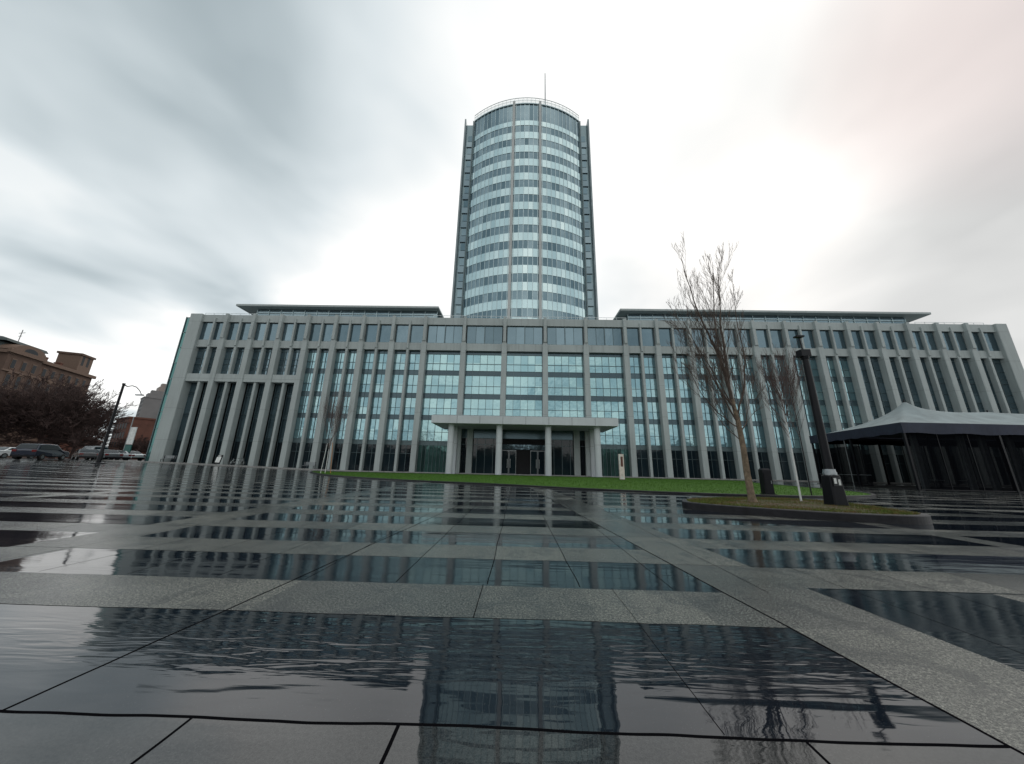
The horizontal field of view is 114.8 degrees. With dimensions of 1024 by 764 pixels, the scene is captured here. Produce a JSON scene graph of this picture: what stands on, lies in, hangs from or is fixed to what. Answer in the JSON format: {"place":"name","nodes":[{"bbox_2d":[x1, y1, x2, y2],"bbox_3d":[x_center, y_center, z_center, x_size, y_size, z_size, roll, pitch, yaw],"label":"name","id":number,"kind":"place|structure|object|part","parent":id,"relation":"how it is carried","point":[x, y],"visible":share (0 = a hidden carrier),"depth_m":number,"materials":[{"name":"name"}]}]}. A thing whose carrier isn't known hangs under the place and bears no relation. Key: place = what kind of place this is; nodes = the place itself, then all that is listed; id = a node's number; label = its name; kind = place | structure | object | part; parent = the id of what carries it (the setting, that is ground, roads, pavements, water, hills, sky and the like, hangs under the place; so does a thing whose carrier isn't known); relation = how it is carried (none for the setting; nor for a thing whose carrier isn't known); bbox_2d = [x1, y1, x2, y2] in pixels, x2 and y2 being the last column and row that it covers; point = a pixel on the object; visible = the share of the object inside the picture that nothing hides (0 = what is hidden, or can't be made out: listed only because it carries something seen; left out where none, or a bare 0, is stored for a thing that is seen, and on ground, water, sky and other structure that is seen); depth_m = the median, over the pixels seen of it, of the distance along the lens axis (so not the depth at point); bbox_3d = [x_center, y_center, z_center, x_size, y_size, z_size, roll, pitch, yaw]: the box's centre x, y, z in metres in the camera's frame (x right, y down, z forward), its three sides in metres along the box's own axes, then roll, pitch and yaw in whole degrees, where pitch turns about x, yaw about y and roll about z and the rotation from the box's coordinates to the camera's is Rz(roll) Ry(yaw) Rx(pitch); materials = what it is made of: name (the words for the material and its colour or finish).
{"place":"outdoors","nodes":[
{"label":"outdoors","id":0,"kind":"place"},
{"bbox_2d":[0,458,142,460],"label":"road","id":1,"kind":"structure","parent":0,"point":[56,459],"depth_m":48.84,"materials":[{"name":"grey asphalt"}]},
{"bbox_2d":[0,447,36,458],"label":"parked car","id":2,"kind":"object","parent":1,"relation":"on","point":[5,452],"visible":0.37,"depth_m":42.02,"materials":[{"name":"white paint"}]},
{"bbox_2d":[10,443,69,459],"bbox_3d":[-53.023,7.889,36.993,1.900,1.765,4.720,8,-16,-23],"label":"parked car","id":3,"kind":"object","parent":1,"relation":"on","point":[38,450],"visible":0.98,"depth_m":35.70,"materials":[{"name":"grey paint"}]},
{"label":"rear window","id":4,"kind":"part","parent":3,"relation":"part of","materials":[{"name":"grey glass"}]},
{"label":"side window","id":5,"kind":"part","parent":3,"relation":"part of","materials":[{"name":"black glass"}]},
{"bbox_2d":[71,449,97,459],"bbox_3d":[-57.712,9.828,44.414,4.720,1.474,1.900,-7,-17,30],"label":"parked car","id":6,"kind":"object","parent":1,"relation":"on","point":[92,454],"visible":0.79,"depth_m":43.41,"materials":[{"name":"black paint"}]},
{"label":"rear window","id":7,"kind":"part","parent":6,"relation":"part of","materials":[{"name":"grey glass"}]},
{"bbox_2d":[75,446,107,457],"bbox_3d":[-65.208,10.997,50.838,5.320,2.105,1.900,-4,-15,20],"label":"parked car","id":8,"kind":"object","parent":1,"relation":"on","point":[94,447],"visible":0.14,"depth_m":50.04,"materials":[{"name":"grey paint"}]},
{"bbox_2d":[85,449,123,459],"bbox_3d":[-56.300,10.053,45.161,4.720,1.474,1.900,-3,-15,16],"label":"parked car","id":9,"kind":"object","parent":1,"relation":"on","point":[116,454],"visible":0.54,"depth_m":44.63,"materials":[{"name":"grey paint"}]},
{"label":"rear window","id":10,"kind":"part","parent":9,"relation":"part of","materials":[{"name":"grey glass"}]},
{"bbox_2d":[94,450,131,459],"bbox_3d":[-57.769,10.552,47.224,4.720,1.474,1.900,-2,-15,11],"label":"parked car","id":11,"kind":"object","parent":1,"relation":"on","point":[126,456],"visible":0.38,"depth_m":47.26,"materials":[{"name":"silver metal"}]},
{"bbox_2d":[120,417,137,459],"bbox_3d":[-57.892,8.555,49.704,1.110,6.600,0.120,1,-14,1],"label":"banner sign","id":12,"kind":"object","parent":1,"relation":"on","point":[131,436],"visible":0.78,"depth_m":49.66,"materials":[{"name":"grey metal"}]},
{"bbox_2d":[113,451,145,460],"bbox_3d":[-58.628,11.212,49.855,4.720,1.474,1.900,-1,-15,9],"label":"parked car","id":13,"kind":"object","parent":1,"relation":"on","point":[138,455],"visible":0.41,"depth_m":49.58,"materials":[{"name":"white paint"}]},
{"bbox_2d":[178,462,358,470],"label":"pavement","id":14,"kind":"structure","parent":0,"point":[260,466],"depth_m":47.60,"materials":[{"name":"grey stone"}]},
{"bbox_2d":[214,455,222,463],"bbox_3d":[-41.289,10.978,46.247,0.800,1.355,0.729,1,-14,1],"label":"notice stand","id":15,"kind":"object","parent":14,"relation":"on","point":[218,459],"visible":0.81,"depth_m":46.03,"materials":[{"name":"white paint"}]},
{"bbox_2d":[302,462,316,468],"bbox_3d":[-28.599,11.769,46.189,1.800,0.950,0.510,1,-14,1],"label":"bench","id":16,"kind":"object","parent":14,"relation":"on","point":[309,463],"visible":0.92,"depth_m":46.44,"materials":[{"name":"grey metal"}]},
{"bbox_2d":[0,459,1023,763],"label":"plaza","id":17,"kind":"structure","parent":0,"point":[162,613],"depth_m":2.31,"materials":[{"name":"stone"}]},
{"bbox_2d":[91,383,143,463],"bbox_3d":[-41.431,4.284,34.648,3.050,8.520,1.100,1,-14,1],"label":"street lamp","id":18,"kind":"object","parent":17,"relation":"on","point":[100,455],"visible":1,"depth_m":34.47,"materials":[{"name":"black metal"}]},
{"bbox_2d":[93,459,818,481],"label":"kerb","id":19,"kind":"structure","parent":17,"relation":"on","point":[444,473],"depth_m":42.92,"materials":[{"name":"stone"}]},
{"bbox_2d":[310,471,875,497],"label":"kerb","id":20,"kind":"structure","parent":17,"relation":"on","point":[795,496],"depth_m":16.73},
{"bbox_2d":[682,497,932,524],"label":"planting island","id":21,"kind":"structure","parent":17,"relation":"on","point":[918,519],"depth_m":7.96,"materials":[{"name":"grey stone"}]},
{"bbox_2d":[657,232,766,502],"bbox_3d":[6.671,-0.828,11.044,2.874,9.333,2.277,10,-17,-31],"label":"bare tree","id":22,"kind":"object","parent":21,"relation":"on","point":[727,374],"visible":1,"depth_m":10.80,"materials":[{"name":"brown plant"}]},
{"bbox_2d":[737,340,810,500],"bbox_3d":[9.095,1.208,11.082,2.074,5.557,1.760,-10,-18,37],"label":"young tree","id":23,"kind":"object","parent":21,"relation":"on","point":[774,385],"visible":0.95,"depth_m":11.22,"materials":[{"name":"plant"}]},
{"bbox_2d":[793,335,848,505],"bbox_3d":[9.317,1.023,9.970,0.428,5.190,0.386,1,-14,1],"label":"lamp post","id":24,"kind":"object","parent":21,"relation":"on","point":[833,490],"visible":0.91,"depth_m":9.67,"materials":[{"name":"black metal"}]},
{"bbox_2d":[809,399,1023,492],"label":"marquee tent","id":25,"kind":"object","parent":17,"relation":"on","point":[904,444],"visible":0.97,"depth_m":25.01,"materials":[{"name":"fabric"}]},
{"bbox_2d":[0,0,1023,445],"label":"sky","id":26,"kind":"structure","parent":0,"point":[163,162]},
{"bbox_2d":[313,471,870,495],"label":"lawn","id":27,"kind":"structure","parent":0,"point":[583,482],"depth_m":23.37,"materials":[{"name":"green plant"}]},
{"bbox_2d":[314,380,360,472],"bbox_3d":[-18.388,4.410,33.549,4.564,9.713,3.438,-6,-16,27],"label":"young tree","id":28,"kind":"object","parent":27,"relation":"on","point":[332,412],"visible":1,"depth_m":33.45,"materials":[{"name":"brown plant"}]},
{"bbox_2d":[618,454,625,479],"bbox_3d":[10.797,8.383,32.272,0.600,2.500,0.360,1,-14,1],"label":"totem sign","id":29,"kind":"object","parent":27,"relation":"on","point":[621,467],"visible":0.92,"depth_m":32.16,"materials":[{"name":"metal"}]},
{"bbox_2d":[758,468,776,494],"bbox_3d":[11.978,4.711,15.436,0.496,1.250,0.392,1,-14,1],"label":"black cabinet","id":30,"kind":"object","parent":27,"relation":"on","point":[766,482],"visible":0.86,"depth_m":15.33,"materials":[{"name":"metal"}]},
{"bbox_3d":[11.976,4.670,15.276,0.322,0.850,0.020,1,-14,1],"label":"door","id":31,"kind":"part","parent":30,"relation":"part of","materials":[{"name":"black paint"}]},
{"bbox_2d":[759,344,811,494],"bbox_3d":[14.471,1.859,17.001,2.388,7.740,2.354,-3,-15,18],"label":"young tree","id":32,"kind":"object","parent":27,"relation":"on","point":[792,378],"visible":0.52,"depth_m":16.73,"materials":[{"name":"plant"}]},
{"bbox_2d":[686,496,920,514],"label":"grass","id":33,"kind":"structure","parent":0,"point":[860,507],"depth_m":9.02,"materials":[{"name":"green plant"}]},
{"bbox_3d":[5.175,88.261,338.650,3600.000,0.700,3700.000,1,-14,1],"label":"ground","id":34,"kind":"structure","parent":0,"visible":0},
{"bbox_2d":[0,388,53,444],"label":"bare tree","id":35,"kind":"object","parent":34,"relation":"on","point":[20,422],"visible":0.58,"depth_m":62.04,"materials":[{"name":"brown plant"}]},
{"bbox_2d":[0,330,96,457],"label":"ornate building","id":36,"kind":"structure","parent":34,"relation":"on","point":[20,357],"depth_m":86.81,"materials":[{"name":"beige stone"}]},
{"bbox_2d":[1,371,11,386],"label":"window","id":37,"kind":"structure","parent":36,"relation":"in","point":[7,375],"depth_m":80.31,"materials":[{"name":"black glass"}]},
{"bbox_2d":[9,358,16,368],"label":"window","id":38,"kind":"structure","parent":36,"relation":"in","point":[13,362],"depth_m":81.22,"materials":[{"name":"grey glass"}]},
{"bbox_2d":[12,374,23,389],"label":"window","id":39,"kind":"structure","parent":36,"relation":"in","point":[18,377],"depth_m":82.68,"materials":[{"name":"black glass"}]},
{"bbox_2d":[19,361,27,371],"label":"window","id":40,"kind":"structure","parent":36,"relation":"in","point":[24,364],"depth_m":83.68,"materials":[{"name":"grey glass"}]},
{"bbox_2d":[22,376,32,390],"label":"window","id":41,"kind":"structure","parent":36,"relation":"in","point":[28,379],"depth_m":85.41,"materials":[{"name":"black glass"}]},
{"bbox_2d":[29,364,37,374],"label":"window","id":42,"kind":"structure","parent":36,"relation":"in","point":[33,369],"depth_m":86.13,"materials":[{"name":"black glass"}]},
{"bbox_2d":[40,368,46,376],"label":"window","id":43,"kind":"structure","parent":36,"relation":"in","point":[44,370],"depth_m":89.38,"materials":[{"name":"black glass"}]},
{"bbox_2d":[49,370,55,379],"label":"window","id":44,"kind":"structure","parent":36,"relation":"in","point":[53,374],"depth_m":91.89,"materials":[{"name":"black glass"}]},
{"bbox_2d":[1,379,132,458],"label":"bare tree","id":45,"kind":"object","parent":34,"relation":"on","point":[82,439],"visible":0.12,"depth_m":71.06,"materials":[{"name":"brown plant"}]},
{"bbox_2d":[0,367,138,457],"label":"bare tree","id":46,"kind":"object","parent":34,"relation":"on","point":[62,415],"visible":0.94,"depth_m":64.53,"materials":[{"name":"brown plant"}]},
{"bbox_2d":[17,400,123,458],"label":"bare tree","id":47,"kind":"object","parent":34,"relation":"on","point":[83,443],"visible":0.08,"depth_m":80.98,"materials":[{"name":"brown plant"}]},
{"bbox_2d":[43,436,101,458],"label":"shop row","id":48,"kind":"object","parent":34,"relation":"on","point":[68,448],"visible":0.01,"depth_m":93.73,"materials":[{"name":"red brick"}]},
{"bbox_2d":[114,434,148,459],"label":"bare tree","id":49,"kind":"object","parent":34,"relation":"on","point":[121,446],"visible":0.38,"depth_m":103.93,"materials":[{"name":"brown plant"}]},
{"bbox_2d":[108,416,155,459],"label":"brick building","id":50,"kind":"structure","parent":34,"relation":"on","point":[145,426],"depth_m":108.70,"materials":[{"name":"brown brick"}]},
{"bbox_2d":[133,440,149,452],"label":"bare tree","id":51,"kind":"object","parent":34,"relation":"on","point":[141,447],"visible":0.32,"depth_m":102.37,"materials":[{"name":"brown plant"}]},
{"bbox_2d":[136,390,163,418],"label":"apartment tower","id":52,"kind":"structure","parent":34,"relation":"on","point":[149,405],"depth_m":185.42,"materials":[{"name":"grey concrete"}]},
{"bbox_2d":[156,384,165,393],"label":"apartment tower","id":53,"kind":"structure","parent":34,"relation":"on","point":[162,387],"depth_m":231.88,"materials":[{"name":"grey concrete"}]},
{"bbox_2d":[144,304,1023,480],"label":"office building","id":54,"kind":"structure","parent":34,"relation":"on","point":[436,391],"depth_m":50.23,"materials":[{"name":"concrete"}]},
{"bbox_2d":[199,322,212,339],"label":"window","id":55,"kind":"structure","parent":54,"relation":"in","point":[206,329],"depth_m":53.44,"materials":[{"name":"blue glass"}]},
{"bbox_2d":[213,322,222,339],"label":"window","id":56,"kind":"structure","parent":54,"relation":"in","point":[219,325],"depth_m":53.40,"materials":[{"name":"blue glass"}]},
{"bbox_2d":[227,323,238,339],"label":"window","id":57,"kind":"structure","parent":54,"relation":"in","point":[233,329],"depth_m":53.34,"materials":[{"name":"blue glass"}]},
{"bbox_2d":[239,323,250,339],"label":"window","id":58,"kind":"structure","parent":54,"relation":"in","point":[246,326],"depth_m":53.32,"materials":[{"name":"blue glass"}]},
{"bbox_2d":[254,323,266,340],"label":"window","id":59,"kind":"structure","parent":54,"relation":"in","point":[261,327],"depth_m":53.28,"materials":[{"name":"blue glass"}]},
{"bbox_2d":[267,323,277,340],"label":"window","id":60,"kind":"structure","parent":54,"relation":"in","point":[273,327],"depth_m":53.23,"materials":[{"name":"blue glass"}]},
{"bbox_2d":[282,323,293,340],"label":"window","id":61,"kind":"structure","parent":54,"relation":"in","point":[288,328],"depth_m":53.18,"materials":[{"name":"blue glass"}]},
{"bbox_2d":[294,324,305,340],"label":"window","id":62,"kind":"structure","parent":54,"relation":"in","point":[299,335],"depth_m":53.14,"materials":[{"name":"blue glass"}]},
{"bbox_2d":[309,324,320,340],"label":"window","id":63,"kind":"structure","parent":54,"relation":"in","point":[315,331],"depth_m":53.08,"materials":[{"name":"blue glass"}]},
{"bbox_2d":[322,324,333,340],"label":"window","id":64,"kind":"structure","parent":54,"relation":"in","point":[328,328],"depth_m":53.06,"materials":[{"name":"blue glass"}]},
{"bbox_2d":[337,324,348,341],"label":"window","id":65,"kind":"structure","parent":54,"relation":"in","point":[343,328],"depth_m":52.98,"materials":[{"name":"blue glass"}]},
{"bbox_2d":[350,324,360,341],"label":"window","id":66,"kind":"structure","parent":54,"relation":"in","point":[355,331],"depth_m":52.97,"materials":[{"name":"blue glass"}]},
{"bbox_2d":[365,324,377,341],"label":"window","id":67,"kind":"structure","parent":54,"relation":"in","point":[371,331],"depth_m":52.90,"materials":[{"name":"blue glass"}]},
{"bbox_2d":[379,325,391,341],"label":"window","id":68,"kind":"structure","parent":54,"relation":"in","point":[385,330],"depth_m":52.86,"materials":[{"name":"blue glass"}]},
{"bbox_2d":[395,325,408,342],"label":"window","id":69,"kind":"structure","parent":54,"relation":"in","point":[402,330],"depth_m":52.81,"materials":[{"name":"blue glass"}]},
{"bbox_2d":[410,325,423,342],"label":"window","id":70,"kind":"structure","parent":54,"relation":"in","point":[416,335],"depth_m":52.76,"materials":[{"name":"blue glass"}]},
{"bbox_2d":[427,325,462,342],"bbox_3d":[-10.746,-7.652,52.600,5.540,3.100,0.180,1,-14,1],"label":"window","id":71,"kind":"structure","parent":54,"relation":"in","point":[436,333],"depth_m":52.67,"materials":[{"name":"blue glass"}]},
{"bbox_2d":[467,326,502,343],"bbox_3d":[-4.373,-7.547,52.475,5.690,3.100,0.180,1,-14,1],"label":"window","id":72,"kind":"structure","parent":54,"relation":"in","point":[475,334],"depth_m":52.54,"materials":[{"name":"blue glass"}]},
{"bbox_2d":[501,450,508,473],"bbox_3d":[-0.988,11.211,45.822,1.000,3.300,0.100,1,-14,1],"label":"door","id":73,"kind":"structure","parent":54,"relation":"in","point":[505,453],"depth_m":45.84,"materials":[{"name":"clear glass"}]},
{"bbox_2d":[509,450,515,473],"bbox_3d":[0.061,11.228,45.802,1.000,3.300,0.100,1,-14,1],"label":"door","id":74,"kind":"structure","parent":54,"relation":"in","point":[512,453],"depth_m":45.81,"materials":[{"name":"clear glass"}]},
{"bbox_2d":[450,74,598,319],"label":"office tower","id":75,"kind":"structure","parent":54,"relation":"on","point":[525,241],"depth_m":73.31,"materials":[{"name":"blue glass"}]},
{"bbox_2d":[507,326,542,344],"bbox_3d":[2.050,-7.441,52.350,5.640,3.100,0.180,1,-14,1],"label":"window","id":76,"kind":"structure","parent":54,"relation":"in","point":[515,334],"depth_m":52.41,"materials":[{"name":"blue glass"}]},
{"bbox_2d":[530,451,537,474],"bbox_3d":[3.060,11.278,45.743,1.000,3.300,0.100,1,-14,1],"label":"door","id":77,"kind":"structure","parent":54,"relation":"in","point":[533,454],"depth_m":45.73,"materials":[{"name":"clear glass"}]},
{"bbox_2d":[538,451,544,474],"bbox_3d":[4.110,11.295,45.722,1.000,3.300,0.100,1,-14,1],"label":"door","id":78,"kind":"structure","parent":54,"relation":"in","point":[541,454],"depth_m":45.72,"materials":[{"name":"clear glass"}]},
{"bbox_2d":[547,327,582,344],"bbox_3d":[8.447,-7.335,52.224,5.640,3.100,0.180,1,-14,1],"label":"window","id":79,"kind":"structure","parent":54,"relation":"in","point":[555,335],"depth_m":52.29,"materials":[{"name":"blue glass"}]},
{"bbox_2d":[587,327,621,345],"bbox_3d":[14.745,-7.230,52.101,5.440,3.100,0.180,1,-14,1],"label":"window","id":80,"kind":"structure","parent":54,"relation":"in","point":[596,336],"depth_m":52.17,"materials":[{"name":"blue glass"}]},
{"bbox_2d":[627,328,639,345],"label":"window","id":81,"kind":"structure","parent":54,"relation":"in","point":[632,333],"depth_m":52.08,"materials":[{"name":"blue glass"}]},
{"bbox_2d":[641,328,653,345],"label":"window","id":82,"kind":"structure","parent":54,"relation":"in","point":[647,333],"depth_m":52.03,"materials":[{"name":"blue glass"}]},
{"bbox_2d":[659,328,671,345],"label":"window","id":83,"kind":"structure","parent":54,"relation":"in","point":[664,333],"depth_m":52.02,"materials":[{"name":"blue glass"}]},
{"bbox_2d":[674,329,686,346],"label":"window","id":84,"kind":"structure","parent":54,"relation":"in","point":[676,336],"depth_m":51.87,"materials":[{"name":"blue glass"}]},
{"bbox_2d":[691,329,704,346],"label":"window","id":85,"kind":"structure","parent":54,"relation":"in","point":[693,335],"depth_m":51.91,"materials":[{"name":"blue glass"}]},
{"bbox_2d":[707,329,717,346],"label":"window","id":86,"kind":"structure","parent":54,"relation":"in","point":[708,340],"depth_m":51.87,"materials":[{"name":"blue glass"}]},
{"bbox_2d":[724,329,736,346],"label":"window","id":87,"kind":"structure","parent":54,"relation":"in","point":[726,337],"depth_m":51.78,"materials":[{"name":"blue glass"}]},
{"bbox_2d":[738,329,751,347],"bbox_3d":[36.591,-6.860,51.705,1.935,3.100,0.112,1,-14,1],"label":"window","id":88,"kind":"structure","parent":54,"relation":"in","point":[746,333],"depth_m":51.75,"materials":[{"name":"blue glass"}]},
{"bbox_2d":[756,330,768,347],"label":"window","id":89,"kind":"structure","parent":54,"relation":"in","point":[762,339],"depth_m":51.67,"materials":[{"name":"blue glass"}]},
{"bbox_2d":[770,330,783,347],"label":"window","id":90,"kind":"structure","parent":54,"relation":"in","point":[776,337],"depth_m":51.65,"materials":[{"name":"blue glass"}]},
{"bbox_2d":[788,330,800,347],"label":"window","id":91,"kind":"structure","parent":54,"relation":"in","point":[792,333],"depth_m":51.58,"materials":[{"name":"blue glass"}]},
{"bbox_2d":[802,330,814,347],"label":"window","id":92,"kind":"structure","parent":54,"relation":"in","point":[808,339],"depth_m":51.55,"materials":[{"name":"blue glass"}]},
{"bbox_2d":[819,330,832,348],"bbox_3d":[49.045,-6.654,51.461,1.860,3.100,0.112,1,-14,1],"label":"window","id":93,"kind":"structure","parent":54,"relation":"in","point":[825,337],"depth_m":51.49,"materials":[{"name":"blue glass"}]},
{"bbox_2d":[833,331,846,348],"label":"window","id":94,"kind":"structure","parent":54,"relation":"in","point":[838,335],"depth_m":51.44,"materials":[{"name":"blue glass"}]},
{"bbox_2d":[851,331,863,348],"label":"window","id":95,"kind":"structure","parent":54,"relation":"in","point":[856,337],"depth_m":51.39,"materials":[{"name":"blue glass"}]},
{"bbox_2d":[864,331,876,348],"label":"window","id":96,"kind":"structure","parent":54,"relation":"in","point":[869,335],"depth_m":51.35,"materials":[{"name":"blue glass"}]},
{"bbox_2d":[882,331,893,349],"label":"window","id":97,"kind":"structure","parent":54,"relation":"in","point":[886,335],"depth_m":51.31,"materials":[{"name":"blue glass"}]},
{"bbox_2d":[894,331,907,349],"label":"window","id":98,"kind":"structure","parent":54,"relation":"in","point":[899,335],"depth_m":51.27,"materials":[{"name":"blue glass"}]},
{"bbox_2d":[912,332,923,349],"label":"window","id":99,"kind":"structure","parent":54,"relation":"in","point":[919,346],"depth_m":51.20,"materials":[{"name":"blue glass"}]},
{"bbox_2d":[924,332,936,349],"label":"window","id":100,"kind":"structure","parent":54,"relation":"in","point":[929,336],"depth_m":51.17,"materials":[{"name":"blue glass"}]},
{"bbox_2d":[942,332,953,349],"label":"window","id":101,"kind":"structure","parent":54,"relation":"in","point":[946,337],"depth_m":51.13,"materials":[{"name":"blue glass"}]},
{"bbox_2d":[954,332,966,350],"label":"window","id":102,"kind":"structure","parent":54,"relation":"in","point":[958,335],"depth_m":51.09,"materials":[{"name":"blue glass"}]},
{"bbox_2d":[971,332,983,350],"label":"window","id":103,"kind":"structure","parent":54,"relation":"in","point":[975,335],"depth_m":51.04,"materials":[{"name":"blue glass"}]},
{"bbox_2d":[984,333,999,350],"bbox_3d":[74.296,-6.235,50.967,2.120,3.100,0.112,1,-14,1],"label":"window","id":104,"kind":"structure","parent":54,"relation":"in","point":[990,338],"depth_m":50.99,"materials":[{"name":"blue glass"}]}
]}

